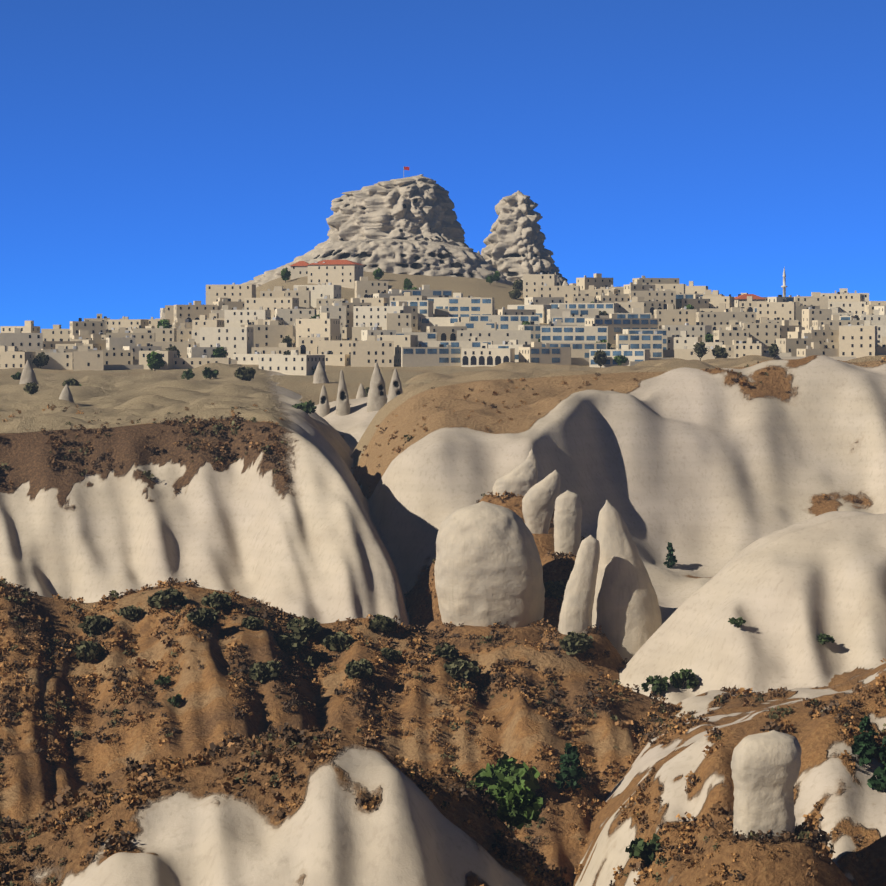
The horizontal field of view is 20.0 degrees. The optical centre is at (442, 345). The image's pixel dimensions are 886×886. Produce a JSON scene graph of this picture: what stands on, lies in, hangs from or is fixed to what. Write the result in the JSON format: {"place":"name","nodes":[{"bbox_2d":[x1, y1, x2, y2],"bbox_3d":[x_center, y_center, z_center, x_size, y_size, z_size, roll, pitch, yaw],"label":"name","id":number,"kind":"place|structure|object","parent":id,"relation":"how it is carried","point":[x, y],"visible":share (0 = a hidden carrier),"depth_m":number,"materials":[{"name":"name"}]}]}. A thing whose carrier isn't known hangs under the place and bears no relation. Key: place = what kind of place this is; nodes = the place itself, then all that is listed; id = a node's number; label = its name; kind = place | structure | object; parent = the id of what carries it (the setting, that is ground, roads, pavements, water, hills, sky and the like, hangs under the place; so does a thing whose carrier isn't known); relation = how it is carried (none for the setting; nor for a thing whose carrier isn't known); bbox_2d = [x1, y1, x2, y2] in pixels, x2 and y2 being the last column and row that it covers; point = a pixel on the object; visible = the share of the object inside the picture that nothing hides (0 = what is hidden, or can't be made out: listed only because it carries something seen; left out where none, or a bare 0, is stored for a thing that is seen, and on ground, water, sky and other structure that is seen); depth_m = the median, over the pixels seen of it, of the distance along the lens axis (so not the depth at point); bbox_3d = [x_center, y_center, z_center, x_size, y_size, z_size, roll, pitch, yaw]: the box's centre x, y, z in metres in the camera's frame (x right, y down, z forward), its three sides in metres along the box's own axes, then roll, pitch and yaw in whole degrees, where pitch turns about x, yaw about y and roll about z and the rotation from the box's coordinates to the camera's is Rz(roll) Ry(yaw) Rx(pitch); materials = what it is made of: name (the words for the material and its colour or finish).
{"place":"outdoors","nodes":[
{"label":"outdoors","id":0,"kind":"place"},
{"bbox_2d":[0,271,885,885],"bbox_3d":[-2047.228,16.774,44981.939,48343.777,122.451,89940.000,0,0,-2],"label":"terrain","id":1,"kind":"structure","parent":0,"point":[718,481],"depth_m":411.59,"materials":[{"name":"beige stone"}]},
{"bbox_2d":[19,360,38,383],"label":"cone","id":2,"kind":"object","parent":1,"relation":"on","point":[28,375],"visible":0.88,"depth_m":807.47,"materials":[{"name":"beige stone"}]},
{"bbox_2d":[59,384,73,402],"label":"cone","id":3,"kind":"object","parent":1,"relation":"on","point":[66,394],"visible":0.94,"depth_m":689.94,"materials":[{"name":"beige stone"}]},
{"bbox_2d":[313,361,328,383],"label":"cone","id":4,"kind":"object","parent":1,"relation":"on","point":[320,376],"visible":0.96,"depth_m":841.00,"materials":[{"name":"beige stone"}]},
{"bbox_2d":[318,384,329,416],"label":"cone","id":5,"kind":"object","parent":1,"relation":"on","point":[324,408],"visible":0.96,"depth_m":771.74,"materials":[{"name":"beige stone"}]},
{"bbox_2d":[336,369,349,415],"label":"cone","id":6,"kind":"object","parent":1,"relation":"on","point":[342,405],"visible":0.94,"depth_m":769.68,"materials":[{"name":"beige stone"}]},
{"bbox_2d":[356,383,365,398],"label":"cone","id":7,"kind":"object","parent":1,"relation":"on","point":[361,393],"visible":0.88,"depth_m":792.16,"materials":[{"name":"beige stone"}]},
{"bbox_2d":[367,361,386,411],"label":"cone","id":8,"kind":"object","parent":1,"relation":"on","point":[377,399],"visible":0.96,"depth_m":766.16,"materials":[{"name":"beige stone"}]},
{"bbox_2d":[242,238,512,286],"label":"apron","id":9,"kind":"object","parent":1,"relation":"on","point":[409,257],"visible":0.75,"depth_m":1304.42,"materials":[{"name":"beige stone"}]},
{"bbox_2d":[314,174,468,248],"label":"rock","id":10,"kind":"structure","parent":1,"relation":"on","point":[420,207],"depth_m":1373.44,"materials":[{"name":"beige stone"}]},
{"bbox_2d":[387,368,402,402],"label":"cone","id":11,"kind":"object","parent":1,"relation":"on","point":[395,389],"visible":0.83,"depth_m":764.28,"materials":[{"name":"beige stone"}]},
{"bbox_2d":[0,260,885,375],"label":"village","id":12,"kind":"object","parent":1,"relation":"on","point":[644,319],"visible":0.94,"depth_m":1062.63,"materials":[{"name":"beige stone"}]},
{"bbox_2d":[0,356,885,885],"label":"bushes","id":13,"kind":"object","parent":1,"relation":"on","point":[312,748],"visible":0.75,"depth_m":352.20,"materials":[{"name":"brown plant"}]},
{"bbox_2d":[11,267,885,865],"bbox_3d":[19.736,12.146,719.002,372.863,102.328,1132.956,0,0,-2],"label":"bushes","id":14,"kind":"object","parent":1,"relation":"on","point":[513,795],"depth_m":379.10,"materials":[{"name":"green plant"}]},
{"bbox_2d":[434,501,544,627],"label":"rock","id":15,"kind":"object","parent":1,"relation":"on","point":[488,569],"visible":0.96,"depth_m":429.13,"materials":[{"name":"beige stone"}]},
{"bbox_2d":[493,449,537,495],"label":"rock","id":16,"kind":"object","parent":1,"relation":"on","point":[520,479],"visible":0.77,"depth_m":517.22,"materials":[{"name":"beige stone"}]},
{"bbox_2d":[481,191,567,283],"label":"spire","id":17,"kind":"structure","parent":1,"relation":"on","point":[514,249],"depth_m":1356.06,"materials":[{"name":"beige stone"}]},
{"bbox_2d":[522,469,559,533],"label":"rock","id":18,"kind":"object","parent":1,"relation":"on","point":[538,501],"visible":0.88,"depth_m":460.57,"materials":[{"name":"beige stone"}]},
{"bbox_2d":[555,273,561,285],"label":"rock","id":19,"kind":"object","parent":1,"relation":"on","point":[559,282],"visible":0.21,"depth_m":1334.21,"materials":[{"name":"beige stone"}]},
{"bbox_2d":[554,490,581,554],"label":"rock","id":20,"kind":"object","parent":1,"relation":"on","point":[567,521],"visible":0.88,"depth_m":448.53,"materials":[{"name":"beige stone"}]},
{"bbox_2d":[558,535,599,634],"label":"rock","id":21,"kind":"object","parent":1,"relation":"on","point":[576,608],"visible":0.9,"depth_m":418.68,"materials":[{"name":"beige stone"}]},
{"bbox_2d":[592,500,661,662],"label":"rock","id":22,"kind":"object","parent":1,"relation":"on","point":[626,614],"visible":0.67,"depth_m":423.07,"materials":[{"name":"beige stone"}]},
{"bbox_2d":[731,730,801,838],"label":"rock","id":23,"kind":"object","parent":1,"relation":"on","point":[765,767],"visible":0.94,"depth_m":254.10,"materials":[{"name":"beige stone"}]},
{"bbox_2d":[781,267,786,296],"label":"minaret","id":24,"kind":"object","parent":1,"relation":"on","point":[784,286],"visible":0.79,"depth_m":1248.59,"materials":[{"name":"white stone"}]},
{"bbox_2d":[0,0,885,332],"label":"sky","id":25,"kind":"structure","parent":0,"point":[154,153],"materials":[{"name":"blue"}]}
]}

